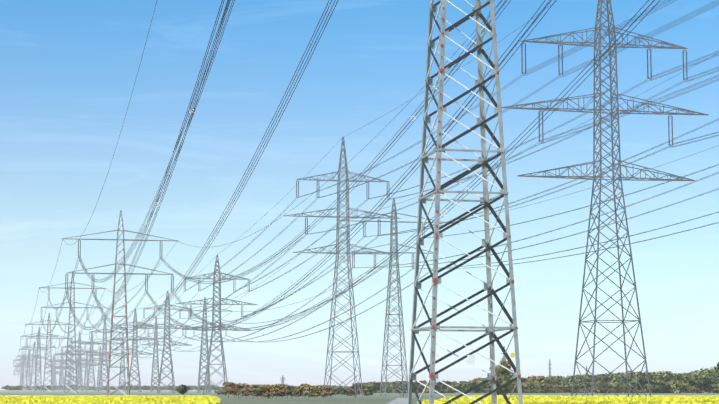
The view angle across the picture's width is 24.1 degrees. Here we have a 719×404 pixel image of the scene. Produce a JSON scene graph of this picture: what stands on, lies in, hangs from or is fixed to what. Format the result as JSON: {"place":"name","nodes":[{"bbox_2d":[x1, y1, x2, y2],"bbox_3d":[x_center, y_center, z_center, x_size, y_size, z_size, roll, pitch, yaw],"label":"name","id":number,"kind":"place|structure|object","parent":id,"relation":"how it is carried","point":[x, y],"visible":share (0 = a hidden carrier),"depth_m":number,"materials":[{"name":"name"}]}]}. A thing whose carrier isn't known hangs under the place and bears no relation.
{"place":"outdoors","nodes":[
{"label":"outdoors","id":0,"kind":"place"},
{"bbox_2d":[0,389,718,403],"bbox_3d":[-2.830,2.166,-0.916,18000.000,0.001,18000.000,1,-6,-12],"label":"ground","id":1,"kind":"structure","parent":0,"point":[375,398],"depth_m":582.30,"materials":[{"name":"plant"}]},
{"bbox_2d":[13,362,26,385],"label":"pylon","id":2,"kind":"object","parent":1,"relation":"on","point":[20,375],"visible":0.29,"depth_m":3101.30,"materials":[{"name":"metal"}]},
{"bbox_2d":[14,357,31,390],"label":"pylon","id":3,"kind":"object","parent":1,"relation":"on","point":[24,367],"visible":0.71,"depth_m":2422.09,"materials":[{"name":"metal"}]},
{"bbox_2d":[14,358,31,385],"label":"pylon","id":4,"kind":"object","parent":1,"relation":"on","point":[22,371],"visible":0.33,"depth_m":2768.89,"materials":[{"name":"metal"}]},
{"bbox_2d":[16,350,38,390],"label":"pylon","id":5,"kind":"object","parent":1,"relation":"on","point":[28,362],"visible":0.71,"depth_m":2088.86,"materials":[{"name":"metal"}]},
{"bbox_2d":[20,342,48,390],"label":"pylon","id":6,"kind":"object","parent":1,"relation":"on","point":[34,360],"visible":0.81,"depth_m":1773.00,"materials":[{"name":"metal"}]},
{"bbox_2d":[20,328,57,391],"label":"pylon","id":7,"kind":"object","parent":1,"relation":"on","point":[39,343],"visible":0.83,"depth_m":1449.38,"materials":[{"name":"metal"}]},
{"bbox_2d":[25,313,72,391],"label":"pylon","id":8,"kind":"object","parent":1,"relation":"on","point":[49,334],"visible":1,"depth_m":1130.46,"materials":[{"name":"metal"}]},
{"bbox_2d":[45,358,59,385],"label":"pylon","id":9,"kind":"object","parent":1,"relation":"on","point":[52,371],"visible":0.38,"depth_m":2958.67,"materials":[{"name":"metal"}]},
{"bbox_2d":[45,355,61,389],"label":"pylon","id":10,"kind":"object","parent":1,"relation":"on","point":[54,369],"visible":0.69,"depth_m":2721.89,"materials":[{"name":"metal"}]},
{"bbox_2d":[53,348,69,389],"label":"pylon","id":11,"kind":"object","parent":1,"relation":"on","point":[60,382],"visible":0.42,"depth_m":2494.88,"materials":[{"name":"metal"}]},
{"bbox_2d":[55,349,76,390],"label":"pylon","id":12,"kind":"object","parent":1,"relation":"on","point":[67,373],"visible":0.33,"depth_m":2247.22,"materials":[{"name":"metal"}]},
{"bbox_2d":[60,338,81,390],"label":"pylon","id":13,"kind":"object","parent":1,"relation":"on","point":[71,366],"visible":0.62,"depth_m":2032.01,"materials":[{"name":"metal"}]},
{"bbox_2d":[39,272,104,393],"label":"pylon","id":14,"kind":"object","parent":1,"relation":"on","point":[67,352],"visible":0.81,"depth_m":795.73,"materials":[{"name":"metal"}]},
{"bbox_2d":[65,332,93,390],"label":"pylon","id":15,"kind":"object","parent":1,"relation":"on","point":[79,341],"visible":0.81,"depth_m":1797.77,"materials":[{"name":"metal"}]},
{"bbox_2d":[75,356,88,389],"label":"pylon","id":16,"kind":"object","parent":1,"relation":"on","point":[78,379],"visible":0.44,"depth_m":2679.30,"materials":[{"name":"metal"}]},
{"bbox_2d":[78,355,96,390],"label":"pylon","id":17,"kind":"object","parent":1,"relation":"on","point":[85,384],"visible":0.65,"depth_m":2328.96,"materials":[{"name":"metal"}]},
{"bbox_2d":[76,332,107,390],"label":"pylon","id":18,"kind":"object","parent":1,"relation":"on","point":[89,364],"visible":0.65,"depth_m":1577.02,"materials":[{"name":"metal"}]},
{"bbox_2d":[88,346,113,390],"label":"pylon","id":19,"kind":"object","parent":1,"relation":"on","point":[99,358],"visible":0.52,"depth_m":2010.97,"materials":[{"name":"metal"}]},
{"bbox_2d":[85,318,121,391],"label":"pylon","id":20,"kind":"object","parent":1,"relation":"on","point":[103,346],"visible":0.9,"depth_m":1350.13,"materials":[{"name":"metal"}]},
{"bbox_2d":[62,210,177,394],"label":"pylon","id":21,"kind":"object","parent":1,"relation":"on","point":[125,306],"visible":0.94,"depth_m":456.10,"materials":[{"name":"metal"}]},
{"bbox_2d":[111,332,138,390],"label":"pylon","id":22,"kind":"object","parent":1,"relation":"on","point":[124,381],"visible":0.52,"depth_m":1671.88,"materials":[{"name":"metal"}]},
{"bbox_2d":[112,310,157,391],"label":"pylon","id":23,"kind":"object","parent":1,"relation":"on","point":[136,339],"visible":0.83,"depth_m":1118.76,"materials":[{"name":"metal"}]},
{"bbox_2d":[139,317,174,391],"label":"pylon","id":24,"kind":"object","parent":1,"relation":"on","point":[157,359],"visible":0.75,"depth_m":1316.25,"materials":[{"name":"metal"}]},
{"bbox_2d":[139,291,196,392],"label":"pylon","id":25,"kind":"object","parent":1,"relation":"on","point":[169,348],"visible":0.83,"depth_m":871.34,"materials":[{"name":"metal"}]},
{"bbox_2d":[1,382,372,398],"bbox_3d":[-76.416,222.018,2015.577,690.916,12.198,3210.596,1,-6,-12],"label":"hedge bushes","id":26,"kind":"object","parent":1,"relation":"on","point":[272,390],"visible":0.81,"depth_m":415.69,"materials":[{"name":"green plant"}]},
{"bbox_2d":[176,297,232,392],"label":"pylon","id":27,"kind":"object","parent":1,"relation":"on","point":[201,356],"visible":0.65,"depth_m":951.56,"materials":[{"name":"metal"}]},
{"bbox_2d":[176,255,257,394],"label":"pylon","id":28,"kind":"object","parent":1,"relation":"on","point":[214,278],"visible":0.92,"depth_m":629.39,"materials":[{"name":"metal"}]},
{"bbox_2d":[285,137,400,397],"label":"pylon","id":29,"kind":"object","parent":1,"relation":"on","point":[346,217],"visible":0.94,"depth_m":435.81,"materials":[{"name":"metal"}]},
{"bbox_2d":[13,0,718,376],"bbox_3d":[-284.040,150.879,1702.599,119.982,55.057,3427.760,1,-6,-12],"label":"power lines","id":30,"kind":"object","parent":29,"relation":"attached to","point":[157,206],"visible":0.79,"depth_m":255.73,"materials":[{"name":"metal"}]},
{"bbox_2d":[0,394,718,403],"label":"rapeseed field","id":31,"kind":"structure","parent":1,"relation":"on","point":[210,399],"depth_m":152.32,"materials":[{"name":"yellow plant"}]},
{"bbox_2d":[339,199,447,396],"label":"pylon","id":32,"kind":"object","parent":1,"relation":"on","point":[397,273],"visible":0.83,"depth_m":499.44,"materials":[{"name":"metal"}]},
{"bbox_2d":[387,398,407,403],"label":"farm track","id":33,"kind":"structure","parent":1,"relation":"on","point":[400,401],"depth_m":303.12,"materials":[{"name":"grey concrete"}]},
{"bbox_2d":[280,346,587,383],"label":"distant masts","id":34,"kind":"object","parent":1,"relation":"on","point":[549,368],"visible":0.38,"depth_m":1487.00,"materials":[{"name":"metal"}]},
{"bbox_2d":[175,360,718,395],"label":"trees","id":35,"kind":"object","parent":1,"relation":"on","point":[503,375],"visible":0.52,"depth_m":473.76,"materials":[{"name":"green plant"}]},
{"bbox_2d":[407,0,522,403],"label":"pylon","id":36,"kind":"object","parent":1,"relation":"on","point":[484,200],"visible":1,"depth_m":105.02,"materials":[{"name":"metal"}]},
{"bbox_2d":[347,364,718,392],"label":"tree line","id":37,"kind":"object","parent":1,"relation":"on","point":[706,380],"visible":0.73,"depth_m":886.03,"materials":[{"name":"green plant"}]},
{"bbox_2d":[501,0,708,395],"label":"pylon","id":38,"kind":"object","parent":1,"relation":"on","point":[600,176],"visible":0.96,"depth_m":236.69,"materials":[{"name":"metal"}]},
{"bbox_2d":[0,0,718,388],"label":"sky","id":39,"kind":"structure","parent":0,"point":[69,68],"materials":[{"name":"blue"}]}
]}

